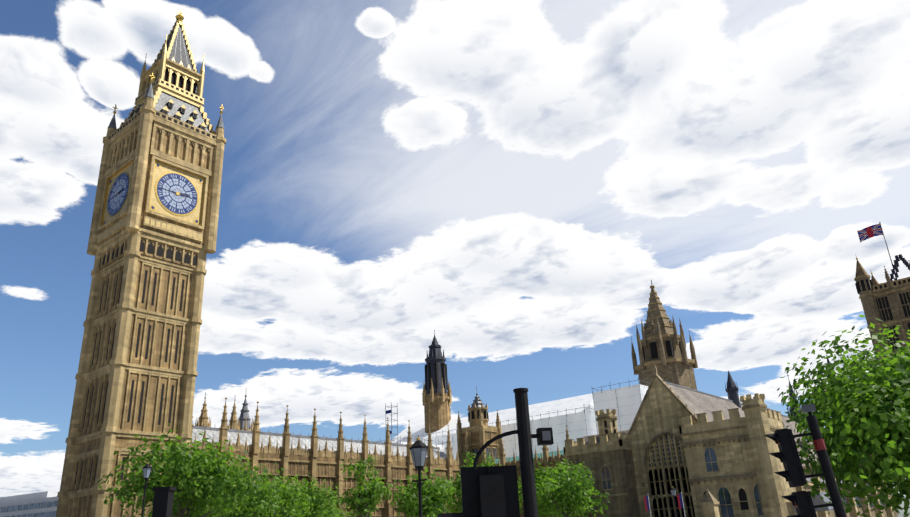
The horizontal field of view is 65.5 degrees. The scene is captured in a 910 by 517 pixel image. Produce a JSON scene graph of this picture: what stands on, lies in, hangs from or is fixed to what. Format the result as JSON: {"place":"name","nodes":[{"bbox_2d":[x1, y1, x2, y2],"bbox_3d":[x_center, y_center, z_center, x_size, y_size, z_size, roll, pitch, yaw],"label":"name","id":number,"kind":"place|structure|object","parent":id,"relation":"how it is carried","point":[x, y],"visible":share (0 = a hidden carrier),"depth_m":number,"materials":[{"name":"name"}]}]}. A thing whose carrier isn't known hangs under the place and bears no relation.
{"place":"outdoors","nodes":[
{"label":"outdoors","id":0,"kind":"place"},
{"bbox_2d":[0,491,59,516],"bbox_3d":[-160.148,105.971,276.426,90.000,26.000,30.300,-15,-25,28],"label":"distant office block","id":1,"kind":"structure","parent":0,"point":[42,504],"depth_m":263.38,"materials":[{"name":"white concrete"}]},
{"bbox_2d":[186,392,470,516],"bbox_3d":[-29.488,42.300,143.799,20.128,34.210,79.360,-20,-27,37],"label":"palace building","id":2,"kind":"structure","parent":0,"point":[318,458],"depth_m":137.64,"materials":[{"name":"stone"}]},
{"bbox_2d":[422,330,451,432],"bbox_3d":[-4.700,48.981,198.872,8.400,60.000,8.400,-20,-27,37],"label":"tower","id":3,"kind":"structure","parent":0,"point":[437,398],"depth_m":200.79,"materials":[{"name":"stone"}]},
{"bbox_2d":[0,0,909,516],"label":"sky","id":4,"kind":"structure","parent":0,"point":[511,181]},
{"bbox_2d":[456,386,501,466],"bbox_3d":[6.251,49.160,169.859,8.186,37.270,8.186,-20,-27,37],"label":"turret","id":5,"kind":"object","parent":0,"point":[480,432],"depth_m":170.28,"materials":[{"name":"beige stone"}]},
{"bbox_2d":[489,425,569,516],"bbox_3d":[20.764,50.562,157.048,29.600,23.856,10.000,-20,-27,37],"label":"cloister range","id":6,"kind":"structure","parent":0,"point":[546,456],"depth_m":156.01,"materials":[{"name":"beige stone"}]},
{"bbox_2d":[631,280,697,389],"bbox_3d":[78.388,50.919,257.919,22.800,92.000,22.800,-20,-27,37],"label":"spire","id":7,"kind":"structure","parent":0,"point":[662,345],"depth_m":258.24,"materials":[{"name":"stone"}]},
{"bbox_2d":[644,489,719,516],"bbox_3d":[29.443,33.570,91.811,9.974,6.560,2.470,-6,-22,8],"label":"gate pier and lantern","id":8,"kind":"structure","parent":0,"point":[709,503],"depth_m":91.47,"materials":[{"name":"stone"}]},
{"bbox_2d":[563,364,893,516],"bbox_3d":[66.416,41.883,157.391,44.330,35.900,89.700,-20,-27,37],"label":"medieval hall","id":9,"kind":"structure","parent":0,"point":[692,445],"depth_m":129.07,"materials":[{"name":"stone"}]},
{"bbox_2d":[854,222,909,365],"bbox_3d":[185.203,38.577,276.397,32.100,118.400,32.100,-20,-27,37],"label":"tower","id":10,"kind":"structure","parent":0,"point":[887,303],"depth_m":279.14,"materials":[{"name":"stone"}]},
{"label":"ground","id":11,"kind":"structure","parent":0,"visible":0},
{"bbox_2d":[56,10,225,516],"bbox_3d":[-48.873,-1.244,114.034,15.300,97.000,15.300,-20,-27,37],"label":"clock tower","id":12,"kind":"structure","parent":11,"relation":"on","point":[153,234],"depth_m":107.87,"materials":[{"name":"stone"}]},
{"bbox_2d":[141,462,151,516],"bbox_3d":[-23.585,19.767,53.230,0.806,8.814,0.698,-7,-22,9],"label":"street lamp","id":13,"kind":"object","parent":11,"relation":"on","point":[147,468],"visible":1,"depth_m":54.27,"materials":[{"name":"black metal"}]},
{"bbox_2d":[152,486,175,516],"bbox_3d":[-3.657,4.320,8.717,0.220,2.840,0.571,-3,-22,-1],"label":"pedestrian signal post","id":14,"kind":"object","parent":11,"relation":"on","point":[163,502],"visible":1,"depth_m":8.95,"materials":[{"name":"black metal"}]},
{"bbox_2d":[97,423,288,516],"bbox_3d":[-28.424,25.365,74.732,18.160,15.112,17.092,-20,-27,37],"label":"tree","id":15,"kind":"object","parent":11,"relation":"on","point":[193,480],"visible":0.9,"depth_m":73.61,"materials":[{"name":"green plant"}]},
{"bbox_2d":[185,462,284,516],"bbox_3d":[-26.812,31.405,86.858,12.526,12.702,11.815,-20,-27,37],"label":"tree","id":16,"kind":"object","parent":11,"relation":"on","point":[262,509],"visible":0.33,"depth_m":86.22,"materials":[{"name":"green plant"}]},
{"bbox_2d":[248,468,314,516],"bbox_3d":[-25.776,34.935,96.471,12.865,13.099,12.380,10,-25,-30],"label":"tree","id":17,"kind":"object","parent":11,"relation":"on","point":[290,505],"visible":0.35,"depth_m":96.06,"materials":[{"name":"green plant"}]},
{"bbox_2d":[270,472,339,516],"bbox_3d":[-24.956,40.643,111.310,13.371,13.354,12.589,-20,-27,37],"label":"tree","id":18,"kind":"object","parent":11,"relation":"on","point":[311,492],"visible":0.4,"depth_m":110.86,"materials":[{"name":"green plant"}]},
{"bbox_2d":[308,482,356,516],"bbox_3d":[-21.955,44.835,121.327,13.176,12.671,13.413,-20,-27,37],"label":"tree","id":19,"kind":"object","parent":11,"relation":"on","point":[345,514],"visible":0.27,"depth_m":121.23,"materials":[{"name":"green plant"}]},
{"bbox_2d":[339,455,394,516],"bbox_3d":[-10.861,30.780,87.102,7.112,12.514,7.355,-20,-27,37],"label":"tree","id":20,"kind":"object","parent":11,"relation":"on","point":[364,504],"visible":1,"depth_m":86.83,"materials":[{"name":"green plant"}]},
{"bbox_2d":[409,435,427,516],"bbox_3d":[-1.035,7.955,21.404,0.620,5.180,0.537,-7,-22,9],"label":"street lamp","id":21,"kind":"object","parent":11,"relation":"on","point":[418,448],"visible":1,"depth_m":21.93,"materials":[{"name":"black metal"}]},
{"bbox_2d":[384,466,456,516],"bbox_3d":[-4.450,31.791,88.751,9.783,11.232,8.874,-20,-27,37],"label":"tree","id":22,"kind":"object","parent":11,"relation":"on","point":[434,498],"visible":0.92,"depth_m":88.16,"materials":[{"name":"green plant"}]},
{"bbox_2d":[438,451,501,512],"bbox_3d":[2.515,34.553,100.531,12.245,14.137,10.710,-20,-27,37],"label":"tree","id":23,"kind":"object","parent":11,"relation":"on","point":[458,494],"visible":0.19,"depth_m":100.07,"materials":[{"name":"green plant"}]},
{"bbox_2d":[438,388,553,516],"bbox_3d":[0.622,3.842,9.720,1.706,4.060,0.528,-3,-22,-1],"label":"traffic signal","id":24,"kind":"object","parent":11,"relation":"on","point":[489,491],"visible":1,"depth_m":9.91,"materials":[{"name":"black metal"}]},
{"bbox_2d":[379,378,648,458],"bbox_3d":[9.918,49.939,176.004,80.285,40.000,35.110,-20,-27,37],"label":"scaffolding sheeting","id":25,"kind":"object","parent":11,"relation":"on","point":[577,415],"visible":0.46,"depth_m":169.06,"materials":[{"name":"white plastic"}]},
{"bbox_2d":[517,460,591,516],"bbox_3d":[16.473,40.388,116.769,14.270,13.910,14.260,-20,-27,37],"label":"tree","id":26,"kind":"object","parent":11,"relation":"on","point":[520,489],"visible":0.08,"depth_m":116.57,"materials":[{"name":"green plant"}]},
{"bbox_2d":[519,458,593,516],"bbox_3d":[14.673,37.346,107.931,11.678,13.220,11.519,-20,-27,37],"label":"tree","id":27,"kind":"object","parent":11,"relation":"on","point":[538,473],"visible":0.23,"depth_m":108.04,"materials":[{"name":"green plant"}]},
{"bbox_2d":[520,483,599,516],"bbox_3d":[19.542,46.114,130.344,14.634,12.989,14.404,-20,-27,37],"label":"tree","id":28,"kind":"object","parent":11,"relation":"on","point":[595,497],"visible":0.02,"depth_m":129.49,"materials":[{"name":"green plant"}]},
{"bbox_2d":[535,462,609,516],"bbox_3d":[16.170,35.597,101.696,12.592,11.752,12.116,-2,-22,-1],"label":"tree","id":29,"kind":"object","parent":11,"relation":"on","point":[574,496],"visible":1,"depth_m":99.90,"materials":[{"name":"green plant"}]},
{"bbox_2d":[670,486,677,516],"bbox_3d":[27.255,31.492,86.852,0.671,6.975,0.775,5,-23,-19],"label":"gate lantern","id":30,"kind":"object","parent":11,"relation":"on","point":[673,491],"visible":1,"depth_m":87.61,"materials":[{"name":"black metal"}]},
{"bbox_2d":[764,404,846,516],"bbox_3d":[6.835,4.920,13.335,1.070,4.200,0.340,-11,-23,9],"label":"traffic signal","id":31,"kind":"object","parent":11,"relation":"on","point":[792,474],"visible":1,"depth_m":13.60,"materials":[{"name":"black metal"}]},
{"bbox_2d":[786,349,897,516],"bbox_3d":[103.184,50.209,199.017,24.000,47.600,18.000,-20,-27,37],"label":"st stephens turrets","id":32,"kind":"object","parent":11,"relation":"on","point":[890,496],"visible":0.1,"depth_m":202.59,"materials":[{"name":"stone"}]},
{"bbox_2d":[777,315,909,516],"bbox_3d":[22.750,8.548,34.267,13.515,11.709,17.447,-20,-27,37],"label":"street tree","id":33,"kind":"object","parent":11,"relation":"on","point":[868,413],"visible":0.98,"depth_m":32.80,"materials":[{"name":"green plant"}]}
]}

